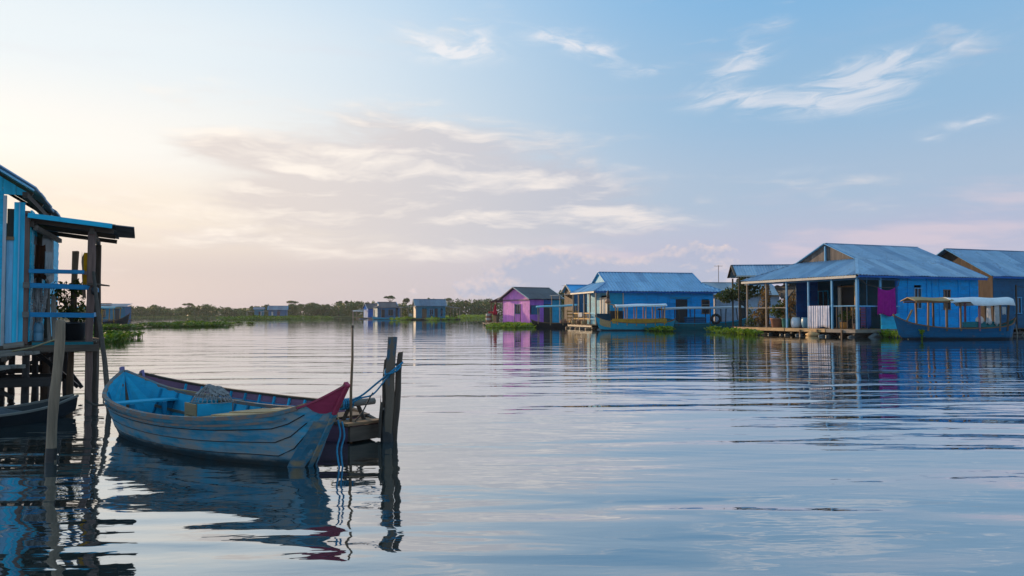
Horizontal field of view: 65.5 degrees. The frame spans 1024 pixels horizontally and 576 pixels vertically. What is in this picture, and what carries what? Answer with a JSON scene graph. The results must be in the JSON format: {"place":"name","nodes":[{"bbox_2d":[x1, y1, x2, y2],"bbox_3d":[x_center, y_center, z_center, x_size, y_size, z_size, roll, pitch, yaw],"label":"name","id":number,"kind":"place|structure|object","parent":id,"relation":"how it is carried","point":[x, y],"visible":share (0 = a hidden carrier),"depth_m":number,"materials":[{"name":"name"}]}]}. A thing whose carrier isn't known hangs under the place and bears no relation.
{"place":"outdoors","nodes":[
{"label":"outdoors","id":0,"kind":"place"},
{"bbox_2d":[59,315,781,317],"bbox_3d":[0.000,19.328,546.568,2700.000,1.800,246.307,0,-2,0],"label":"shore","id":1,"kind":"structure","parent":0,"point":[234,316],"depth_m":432.96,"materials":[{"name":"green plant"}]},
{"bbox_2d":[384,295,394,301],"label":"shore tree","id":2,"kind":"object","parent":1,"relation":"on","point":[390,297],"visible":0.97,"depth_m":459.79,"materials":[{"name":"green plant"}]},
{"bbox_2d":[402,298,409,304],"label":"shore tree","id":3,"kind":"object","parent":1,"relation":"on","point":[406,300],"visible":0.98,"depth_m":466.89,"materials":[{"name":"green plant"}]},
{"bbox_2d":[58,298,783,316],"bbox_3d":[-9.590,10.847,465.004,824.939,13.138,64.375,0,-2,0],"label":"wood","id":4,"kind":"object","parent":1,"relation":"on","point":[293,310],"visible":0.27,"depth_m":449.27,"materials":[{"name":"green plant"}]},
{"bbox_2d":[131,315,781,316],"bbox_3d":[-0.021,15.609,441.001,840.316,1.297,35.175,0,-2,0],"label":"marsh grass","id":5,"kind":"structure","parent":1,"relation":"on","point":[230,316],"depth_m":432.45,"materials":[{"name":"green plant"}]},
{"bbox_2d":[0,317,1023,575],"bbox_3d":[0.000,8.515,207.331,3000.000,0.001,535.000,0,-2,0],"label":"water","id":6,"kind":"structure","parent":0,"point":[524,451],"depth_m":8.39,"materials":[{"name":"blue liquid"}]},
{"bbox_2d":[0,394,78,426],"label":"derelict skiff","id":7,"kind":"object","parent":6,"relation":"on","point":[33,412],"visible":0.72,"depth_m":12.01,"materials":[{"name":"blue wood"}]},
{"bbox_2d":[0,407,19,413],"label":"tarpaulin","id":8,"kind":"object","parent":7,"relation":"on","point":[4,411],"visible":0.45,"depth_m":11.64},
{"bbox_2d":[44,319,64,462],"bbox_3d":[-4.996,1.460,8.668,0.121,2.236,0.205,-2,-3,41],"label":"mooring pole","id":9,"kind":"object","parent":6,"relation":"in","point":[52,412],"visible":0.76,"depth_m":8.66,"materials":[{"name":"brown wood"}]},
{"bbox_2d":[0,165,134,403],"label":"stilt house","id":10,"kind":"structure","parent":6,"relation":"on","point":[22,231],"depth_m":14.16,"materials":[{"name":"blue wood"}]},
{"bbox_2d":[4,240,13,342],"bbox_3d":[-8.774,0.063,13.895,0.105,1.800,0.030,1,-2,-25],"label":"door","id":11,"kind":"structure","parent":10,"relation":"in","point":[10,243],"depth_m":13.88,"materials":[{"name":"blue wood"}]},
{"bbox_2d":[4,339,54,363],"bbox_3d":[-7.930,1.039,13.133,1.316,0.451,0.136,-1,-2,28],"label":"yellow line","id":12,"kind":"object","parent":10,"relation":"hanging from","point":[32,347],"visible":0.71,"depth_m":13.14,"materials":[{"name":"beige fabric"}]},
{"bbox_2d":[32,236,37,339],"bbox_3d":[-8.992,0.000,14.993,0.030,1.950,1.150,1,-2,-25],"label":"door","id":13,"kind":"structure","parent":10,"relation":"in","point":[35,238],"depth_m":14.88,"materials":[{"name":"brown wood"}]},
{"bbox_2d":[33,321,43,340],"bbox_3d":[-8.466,0.755,14.241,0.160,0.400,0.156,0,-2,0],"label":"plastic bottle","id":14,"kind":"object","parent":10,"relation":"on","point":[38,330],"visible":0.97,"depth_m":14.18,"materials":[{"name":"blue plastic"}]},
{"bbox_2d":[31,288,48,322],"bbox_3d":[-8.392,0.311,14.175,0.274,0.641,0.112,0,-2,0],"label":"hanging net","id":15,"kind":"object","parent":10,"relation":"hanging from","point":[39,298],"visible":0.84,"depth_m":14.14,"materials":[{"name":"grey fabric"}]},
{"bbox_2d":[34,244,46,279],"bbox_3d":[-8.726,-0.482,14.738,0.210,0.654,0.045,1,-2,-25],"label":"hanging shirt","id":16,"kind":"object","parent":10,"relation":"hanging from","point":[40,257],"visible":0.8,"depth_m":14.73,"materials":[{"name":"brown fabric"}]},
{"bbox_2d":[42,235,53,283],"bbox_3d":[-9.129,-0.555,15.659,0.054,0.946,0.349,0,-2,5],"label":"hanging cloth","id":17,"kind":"object","parent":10,"relation":"hanging from","point":[48,242],"visible":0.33,"depth_m":15.71,"materials":[{"name":"white fabric"}]},
{"bbox_2d":[44,251,52,276],"bbox_3d":[-8.502,-0.435,14.617,0.134,0.475,0.042,1,-2,-25],"label":"hanging towel","id":18,"kind":"object","parent":10,"relation":"hanging from","point":[48,260],"visible":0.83,"depth_m":14.62,"materials":[{"name":"white fabric"}]},
{"bbox_2d":[47,279,51,340],"bbox_3d":[-8.296,0.393,14.276,0.098,1.125,0.053,0,-2,0],"label":"leaning stake","id":19,"kind":"object","parent":10,"relation":"on","point":[49,337],"visible":0.72,"depth_m":14.26,"materials":[{"name":"grey wood"}]},
{"bbox_2d":[51,294,56,339],"bbox_3d":[-8.217,0.531,14.309,0.124,0.852,0.054,0,-2,0],"label":"leaning stake","id":20,"kind":"object","parent":10,"relation":"on","point":[53,309],"visible":0.68,"depth_m":14.29,"materials":[{"name":"grey wood"}]},
{"bbox_2d":[50,278,85,340],"bbox_3d":[-8.159,0.395,14.701,0.769,1.151,0.511,0,-2,0],"label":"potted bush","id":21,"kind":"object","parent":10,"relation":"on","point":[75,330],"visible":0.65,"depth_m":14.62,"materials":[{"name":"green plant"}]},
{"bbox_2d":[81,254,85,297],"bbox_3d":[-7.764,-0.244,14.442,0.084,0.851,0.036,0,-2,0],"label":"splintered board","id":22,"kind":"object","parent":10,"relation":"attached to","point":[83,291],"visible":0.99,"depth_m":14.43,"materials":[{"name":"brown wood"}]},
{"bbox_2d":[83,253,86,284],"bbox_3d":[-7.688,-0.315,14.424,0.135,0.649,0.026,1,-2,-29],"label":"hanging cloth","id":23,"kind":"object","parent":10,"relation":"hanging from","point":[85,269],"visible":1,"depth_m":14.41,"materials":[{"name":"yellow fabric"}]},
{"bbox_2d":[87,283,109,294],"bbox_3d":[-7.460,0.023,14.370,0.354,0.212,0.106,1,-2,-33],"label":"outrigger stick","id":24,"kind":"object","parent":10,"relation":"attached to","point":[92,289],"visible":0.58,"depth_m":14.32,"materials":[{"name":"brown wood"}]},
{"bbox_2d":[85,271,108,412],"bbox_3d":[-6.977,1.167,13.369,0.318,2.987,1.905,2,-2,-40],"label":"leaning pole","id":25,"kind":"object","parent":6,"relation":"in","point":[103,352],"visible":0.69,"depth_m":13.56,"materials":[{"name":"brown wood"}]},
{"bbox_2d":[77,306,129,324],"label":"covered boat","id":26,"kind":"object","parent":6,"relation":"on","point":[123,320],"visible":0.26,"depth_m":99.10,"materials":[{"name":"blue wood"}]},
{"bbox_2d":[101,303,133,320],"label":"house barge","id":27,"kind":"object","parent":6,"relation":"on","point":[125,310],"visible":0.68,"depth_m":190.69,"materials":[{"name":"wood"}]},
{"bbox_2d":[115,310,118,319],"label":"door","id":28,"kind":"structure","parent":27,"relation":"in","point":[116,311],"depth_m":190.67,"materials":[{"name":"grey wood"}]},
{"bbox_2d":[93,323,143,328],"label":"water hyacinth","id":29,"kind":"object","parent":6,"relation":"on","point":[114,326],"visible":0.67,"depth_m":88.90,"materials":[{"name":"green plant"}]},
{"bbox_2d":[93,330,146,343],"bbox_3d":[-25.671,2.905,49.284,4.709,0.678,13.782,1,-2,-20],"label":"water hyacinth","id":30,"kind":"object","parent":6,"relation":"on","point":[113,336],"visible":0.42,"depth_m":45.57,"materials":[{"name":"green plant"}]},
{"bbox_2d":[129,320,235,326],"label":"water hyacinth","id":31,"kind":"object","parent":6,"relation":"on","point":[192,323],"visible":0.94,"depth_m":104.98,"materials":[{"name":"green plant"}]},
{"bbox_2d":[102,366,349,466],"bbox_3d":[-3.595,1.592,9.638,5.094,1.179,1.451,-2,-2,40],"label":"rowboat","id":32,"kind":"object","parent":6,"relation":"on","point":[145,411],"visible":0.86,"depth_m":8.66,"materials":[{"name":"blue wood"}]},
{"bbox_2d":[184,400,232,416],"bbox_3d":[-3.688,1.536,9.692,0.458,0.296,0.378,2,-3,-42],"label":"wooden crate","id":33,"kind":"object","parent":32,"relation":"on","point":[195,409],"visible":0.52,"depth_m":9.56,"materials":[{"name":"blue wood"}]},
{"bbox_2d":[191,384,233,403],"bbox_3d":[-3.667,1.281,9.743,0.547,0.223,0.425,-1,-2,22],"label":"fishing net","id":34,"kind":"object","parent":33,"relation":"on","point":[213,390],"visible":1,"depth_m":9.65,"materials":[{"name":"grey fabric"}]},
{"bbox_2d":[336,420,340,467],"bbox_3d":[-1.812,1.658,8.315,0.055,0.564,0.067,0,-2,0],"label":"rope end","id":35,"kind":"object","parent":32,"relation":"hanging from","point":[338,444],"visible":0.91,"depth_m":8.32,"materials":[{"name":"blue fabric"}]},
{"bbox_2d":[340,421,344,466],"bbox_3d":[-1.777,1.704,8.348,0.055,0.614,0.067,0,-2,0],"label":"rope end","id":36,"kind":"object","parent":32,"relation":"hanging from","point":[342,444],"visible":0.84,"depth_m":8.35,"materials":[{"name":"blue fabric"}]},
{"bbox_2d":[249,307,264,315],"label":"floating house","id":37,"kind":"structure","parent":6,"relation":"on","point":[258,312],"depth_m":401.84,"materials":[{"name":"wood"}]},
{"bbox_2d":[139,370,378,442],"bbox_3d":[-4.162,1.759,11.963,6.113,0.791,1.317,-2,-2,40],"label":"rowboat","id":38,"kind":"object","parent":6,"relation":"on","point":[364,426],"visible":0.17,"depth_m":10.70,"materials":[{"name":"brown wood"}]},
{"bbox_2d":[355,392,372,421],"bbox_3d":[-1.860,1.497,10.018,0.235,0.367,0.016,0,-2,-9],"label":"mooring rope","id":39,"kind":"object","parent":38,"relation":"attached to","point":[364,408],"visible":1,"depth_m":10.01,"materials":[{"name":"fabric"}]},
{"bbox_2d":[260,306,288,315],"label":"floating house","id":40,"kind":"structure","parent":6,"relation":"on","point":[278,310],"depth_m":396.48,"materials":[{"name":"wood"}]},
{"bbox_2d":[216,315,333,320],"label":"water hyacinth","id":41,"kind":"object","parent":6,"relation":"on","point":[253,317],"visible":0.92,"depth_m":244.01,"materials":[{"name":"green plant"}]},
{"bbox_2d":[349,325,353,442],"bbox_3d":[-2.015,1.232,9.998,0.046,1.525,0.038,1,-2,-22],"label":"upright pole","id":42,"kind":"object","parent":6,"relation":"in","point":[351,373],"visible":0.92,"depth_m":9.99,"materials":[{"name":"brown wood"}]},
{"bbox_2d":[352,303,376,318],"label":"floating house","id":43,"kind":"structure","parent":6,"relation":"on","point":[367,308],"depth_m":286.48,"materials":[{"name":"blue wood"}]},
{"bbox_2d":[372,316,399,319],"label":"long boat","id":44,"kind":"object","parent":6,"relation":"on","point":[377,318],"visible":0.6,"depth_m":249.18,"materials":[{"name":"blue wood"}]},
{"bbox_2d":[372,302,407,317],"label":"floating house","id":45,"kind":"structure","parent":6,"relation":"on","point":[387,309],"depth_m":264.31,"materials":[{"name":"blue wood"}]},
{"bbox_2d":[378,337,402,441],"bbox_3d":[-1.538,1.775,10.072,0.306,2.323,0.173,0,-2,0],"label":"mooring post","id":46,"kind":"object","parent":6,"relation":"in","point":[389,411],"visible":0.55,"depth_m":10.03,"materials":[{"name":"wood"}]},
{"bbox_2d":[347,367,397,405],"bbox_3d":[-1.757,1.245,10.032,0.656,0.499,0.063,0,-2,8],"label":"mooring rope","id":47,"kind":"object","parent":46,"relation":"attached to","point":[394,369],"visible":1,"depth_m":10.03,"materials":[{"name":"fabric"}]},
{"bbox_2d":[352,361,402,400],"bbox_3d":[-1.744,1.189,10.056,0.738,0.518,0.218,0,-2,0],"label":"mooring rope","id":48,"kind":"object","parent":46,"relation":"attached to","point":[382,378],"visible":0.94,"depth_m":10.03,"materials":[{"name":"blue fabric"}]},
{"bbox_2d":[389,316,462,320],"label":"water hyacinth","id":49,"kind":"object","parent":6,"relation":"on","point":[411,318],"visible":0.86,"depth_m":227.96,"materials":[{"name":"green plant"}]},
{"bbox_2d":[399,299,460,319],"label":"floating house","id":50,"kind":"structure","parent":6,"relation":"on","point":[426,308],"depth_m":237.88,"materials":[{"name":"blue wood"}]},
{"bbox_2d":[422,309,426,317],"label":"door","id":51,"kind":"structure","parent":50,"relation":"in","point":[424,311],"depth_m":237.04,"materials":[{"name":"grey wood"}]},
{"bbox_2d":[445,314,492,317],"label":"water hyacinth","id":52,"kind":"object","parent":6,"relation":"on","point":[472,316],"visible":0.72,"depth_m":356.12,"materials":[{"name":"green plant"}]},
{"bbox_2d":[485,321,536,327],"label":"water hyacinth","id":53,"kind":"object","parent":6,"relation":"on","point":[512,324],"visible":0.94,"depth_m":96.56,"materials":[{"name":"green plant"}]},
{"bbox_2d":[482,287,563,324],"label":"floating house","id":54,"kind":"structure","parent":6,"relation":"on","point":[520,304],"depth_m":113.10,"materials":[{"name":"metal"}]},
{"bbox_2d":[486,314,490,321],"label":"striped barrel","id":55,"kind":"object","parent":54,"relation":"on","point":[488,317],"visible":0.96,"depth_m":118.17,"materials":[{"name":"metal"}]},
{"bbox_2d":[493,305,497,314],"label":"folded parasol","id":56,"kind":"object","parent":54,"relation":"on","point":[495,311],"visible":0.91,"depth_m":116.82,"materials":[{"name":"red fabric"}]},
{"bbox_2d":[515,304,519,313],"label":"window","id":57,"kind":"structure","parent":54,"relation":"in","point":[517,306],"depth_m":113.29,"materials":[{"name":"glass"}]},
{"bbox_2d":[544,304,550,322],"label":"door","id":58,"kind":"structure","parent":54,"relation":"in","point":[546,309],"depth_m":112.26,"materials":[{"name":"wood"}]},
{"bbox_2d":[531,304,580,327],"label":"covered boat","id":59,"kind":"object","parent":6,"relation":"on","point":[549,325],"visible":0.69,"depth_m":96.59,"materials":[{"name":"blue wood"}]},
{"bbox_2d":[559,290,563,317],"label":"lakeside tree","id":60,"kind":"object","parent":6,"relation":"on","point":[562,300],"visible":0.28,"depth_m":174.18,"materials":[{"name":"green plant"}]},
{"bbox_2d":[551,284,586,322],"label":"floating house","id":61,"kind":"structure","parent":6,"relation":"on","point":[567,289],"depth_m":102.05,"materials":[{"name":"metal"}]},
{"bbox_2d":[595,303,675,330],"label":"covered boat","id":62,"kind":"object","parent":6,"relation":"on","point":[624,324],"visible":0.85,"depth_m":79.06,"materials":[{"name":"blue paint"}]},
{"bbox_2d":[605,290,610,302],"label":"gas lantern","id":63,"kind":"object","parent":62,"relation":"on","point":[608,300],"visible":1,"depth_m":79.58,"materials":[{"name":"metal"}]},
{"bbox_2d":[565,272,721,329],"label":"floating house","id":64,"kind":"structure","parent":6,"relation":"on","point":[669,289],"depth_m":87.41,"materials":[{"name":"blue metal"}]},
{"bbox_2d":[676,299,686,322],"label":"door","id":65,"kind":"structure","parent":64,"relation":"in","point":[682,315],"depth_m":87.29,"materials":[{"name":"brown wood"}]},
{"bbox_2d":[701,301,709,313],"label":"window","id":66,"kind":"structure","parent":64,"relation":"in","point":[703,302],"depth_m":87.93,"materials":[{"name":"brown wood"}]},
{"bbox_2d":[644,325,676,330],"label":"water hyacinth","id":67,"kind":"object","parent":6,"relation":"on","point":[663,328],"visible":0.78,"depth_m":75.94,"materials":[{"name":"green plant"}]},
{"bbox_2d":[657,306,746,329],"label":"covered boat","id":68,"kind":"object","parent":6,"relation":"on","point":[691,326],"visible":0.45,"depth_m":81.17,"materials":[{"name":"blue paint"}]},
{"bbox_2d":[685,318,704,322],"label":"cargo box","id":69,"kind":"object","parent":68,"relation":"in","point":[697,320],"visible":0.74,"depth_m":81.40,"materials":[{"name":"wood"}]},
{"bbox_2d":[711,314,720,323],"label":"spare tyre","id":70,"kind":"object","parent":68,"relation":"hanging from","point":[718,321],"visible":1,"depth_m":80.97,"materials":[{"name":"black rubber"}]},
{"bbox_2d":[704,325,763,335],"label":"water hyacinth","id":71,"kind":"object","parent":6,"relation":"on","point":[736,330],"visible":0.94,"depth_m":65.79,"materials":[{"name":"green plant"}]},
{"bbox_2d":[715,277,764,325],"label":"garden tree","id":72,"kind":"object","parent":6,"relation":"on","point":[731,294],"visible":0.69,"depth_m":73.45,"materials":[{"name":"green plant"}]},
{"bbox_2d":[702,282,779,325],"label":"floating house","id":73,"kind":"structure","parent":6,"relation":"on","point":[774,299],"depth_m":93.20,"materials":[{"name":"wood"}]},
{"bbox_2d":[740,301,745,323],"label":"door","id":74,"kind":"structure","parent":73,"relation":"in","point":[743,303],"depth_m":93.05,"materials":[{"name":"wood"}]},
{"bbox_2d":[727,264,790,326],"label":"lean to shed","id":75,"kind":"object","parent":6,"relation":"on","point":[739,271],"visible":0.49,"depth_m":72.40,"materials":[{"name":"metal"}]},
{"bbox_2d":[734,243,988,336],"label":"floating house","id":76,"kind":"structure","parent":6,"relation":"on","point":[827,274],"depth_m":60.77,"materials":[{"name":"metal"}]},
{"bbox_2d":[745,304,756,326],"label":"climbing plant","id":77,"kind":"object","parent":76,"relation":"on","point":[750,320],"visible":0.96,"depth_m":67.30,"materials":[{"name":"green plant"}]},
{"bbox_2d":[751,284,771,326],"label":"climbing plant","id":78,"kind":"object","parent":76,"relation":"on","point":[761,317],"visible":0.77,"depth_m":66.40,"materials":[{"name":"green plant"}]},
{"bbox_2d":[768,299,785,327],"bbox_3d":[21.589,2.050,64.719,1.370,2.317,1.305,0,-2,0],"label":"potted plant","id":79,"kind":"object","parent":76,"relation":"on","point":[776,321],"visible":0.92,"depth_m":64.47,"materials":[{"name":"green plant"}]},
{"bbox_2d":[774,284,795,298],"bbox_3d":[22.098,0.334,64.438,0.020,1.211,2.550,1,-2,-22],"label":"hammock","id":80,"kind":"object","parent":76,"relation":"hanging from","point":[780,290],"visible":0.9,"depth_m":64.59,"materials":[{"name":"white fabric"}]},
{"bbox_2d":[781,303,790,327],"bbox_3d":[21.942,2.202,63.800,0.760,1.952,0.741,0,-2,0],"label":"potted plant","id":81,"kind":"object","parent":76,"relation":"on","point":[783,320],"visible":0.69,"depth_m":63.63,"materials":[{"name":"green plant"}]},
{"bbox_2d":[781,290,795,326],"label":"climbing plant","id":82,"kind":"object","parent":76,"relation":"on","point":[790,303],"visible":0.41,"depth_m":65.60,"materials":[{"name":"green plant"}]},
{"bbox_2d":[791,317,800,327],"bbox_3d":[22.373,2.722,62.715,0.800,0.840,0.800,0,-2,0],"label":"water jar","id":83,"kind":"object","parent":76,"relation":"on","point":[795,322],"visible":0.98,"depth_m":62.42,"materials":[{"name":"blue ceramic"}]},
{"bbox_2d":[801,318,807,327],"bbox_3d":[22.915,2.705,61.910,0.840,0.820,0.840,0,-2,0],"label":"water jar","id":84,"kind":"object","parent":76,"relation":"on","point":[804,322],"visible":0.58,"depth_m":61.62,"materials":[{"name":"blue plastic"}]},
{"bbox_2d":[808,306,829,328],"bbox_3d":[22.983,2.202,59.688,0.068,1.744,2.202,1,-2,-22],"label":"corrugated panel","id":85,"kind":"object","parent":76,"relation":"hanging from","point":[818,316],"visible":1,"depth_m":59.67,"materials":[{"name":"white metal"}]},
{"bbox_2d":[817,291,828,305],"bbox_3d":[25.325,1.060,64.775,0.110,1.670,1.230,1,-2,-22],"label":"window","id":86,"kind":"structure","parent":76,"relation":"in","point":[823,299],"depth_m":64.77,"materials":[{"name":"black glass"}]},
{"bbox_2d":[837,310,851,328],"bbox_3d":[24.317,2.311,58.118,1.066,1.356,0.978,0,-2,0],"label":"potted plant","id":87,"kind":"object","parent":76,"relation":"on","point":[845,319],"visible":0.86,"depth_m":57.97,"materials":[{"name":"green plant"}]},
{"bbox_2d":[841,287,854,327],"bbox_3d":[26.367,1.526,62.266,0.020,3.200,1.700,1,-2,-22],"label":"door","id":88,"kind":"structure","parent":76,"relation":"in","point":[847,292],"depth_m":62.34,"materials":[{"name":"brown wood"}]},
{"bbox_2d":[850,306,860,328],"bbox_3d":[24.672,2.087,57.172,0.870,1.740,0.868,-1,-2,34],"label":"potted plant","id":89,"kind":"object","parent":76,"relation":"on","point":[854,316],"visible":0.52,"depth_m":57.08,"materials":[{"name":"green plant"}]},
{"bbox_2d":[861,307,865,327],"bbox_3d":[24.894,2.093,56.425,0.456,1.522,0.072,1,-2,-22],"label":"hanging cloth","id":90,"kind":"object","parent":76,"relation":"hanging from","point":[863,316],"visible":1,"depth_m":56.44,"materials":[{"name":"purple fabric"}]},
{"bbox_2d":[866,307,870,328],"bbox_3d":[25.367,2.125,56.618,0.440,1.573,0.064,1,-2,-22],"label":"hanging cloth","id":91,"kind":"object","parent":76,"relation":"hanging from","point":[868,317],"visible":1,"depth_m":56.62,"materials":[{"name":"blue fabric"}]},
{"bbox_2d":[859,278,899,287],"bbox_3d":[26.391,-0.343,57.025,4.036,0.696,0.211,1,-2,-25],"label":"clothes line","id":92,"kind":"object","parent":76,"relation":"attached to","point":[880,287],"visible":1,"depth_m":56.98,"materials":[{"name":"fabric"}]},
{"bbox_2d":[877,288,895,316],"bbox_3d":[26.857,1.000,57.078,1.750,2.095,0.113,1,-2,-22],"label":"hanging cloth","id":93,"kind":"object","parent":92,"relation":"hanging from","point":[887,302],"visible":0.99,"depth_m":57.09,"materials":[{"name":"purple fabric"}]},
{"bbox_2d":[913,288,922,308],"bbox_3d":[29.989,0.763,58.886,0.830,1.570,0.110,1,-2,-22],"label":"window","id":94,"kind":"structure","parent":76,"relation":"in","point":[917,291],"depth_m":58.92,"materials":[{"name":"blue glass"}]},
{"bbox_2d":[943,290,950,309],"bbox_3d":[32.750,0.880,59.995,0.780,1.520,0.110,1,-2,-22],"label":"window","id":95,"kind":"structure","parent":76,"relation":"in","point":[946,293],"depth_m":60.05,"materials":[{"name":"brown wood"}]},
{"bbox_2d":[873,328,924,339],"bbox_3d":[26.212,3.042,54.361,1.369,0.744,7.379,0,-2,0],"label":"water hyacinth","id":96,"kind":"object","parent":6,"relation":"on","point":[886,332],"visible":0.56,"depth_m":54.45,"materials":[{"name":"green plant"}]},
{"bbox_2d":[892,297,1015,339],"bbox_3d":[28.770,2.052,51.787,8.034,2.969,2.027,0,-2,0],"label":"covered boat","id":97,"kind":"object","parent":6,"relation":"on","point":[965,330],"visible":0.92,"depth_m":51.05,"materials":[{"name":"blue paint"}]},
{"bbox_2d":[986,306,991,324],"bbox_3d":[30.499,1.655,50.948,0.351,1.413,0.112,0,-2,0],"label":"hanging cloth","id":98,"kind":"object","parent":97,"relation":"hanging from","point":[988,316],"visible":1,"depth_m":50.96,"materials":[{"name":"white fabric"}]},
{"bbox_2d":[994,305,999,325],"bbox_3d":[31.024,1.683,50.945,0.343,1.469,0.122,0,-2,0],"label":"hanging cloth","id":99,"kind":"object","parent":97,"relation":"hanging from","point":[996,316],"visible":1,"depth_m":50.95,"materials":[{"name":"white fabric"}]},
{"bbox_2d":[1002,307,1005,314],"bbox_3d":[31.487,1.462,50.976,0.274,0.526,0.124,0,-2,0],"label":"hanging cloth","id":100,"kind":"object","parent":97,"relation":"hanging from","point":[1003,310],"visible":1,"depth_m":50.95,"materials":[{"name":"white fabric"}]},
{"bbox_2d":[937,248,1023,333],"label":"floating house","id":101,"kind":"structure","parent":6,"relation":"on","point":[1003,270],"depth_m":65.62,"materials":[{"name":"metal"}]},
{"bbox_2d":[1014,297,1021,313],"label":"window","id":102,"kind":"structure","parent":101,"relation":"in","point":[1019,299],"depth_m":65.52,"materials":[{"name":"blue glass"}]},
{"bbox_2d":[0,0,1023,314],"label":"sky","id":103,"kind":"structure","parent":0,"point":[260,153],"materials":[{"name":"blue"}]}
]}

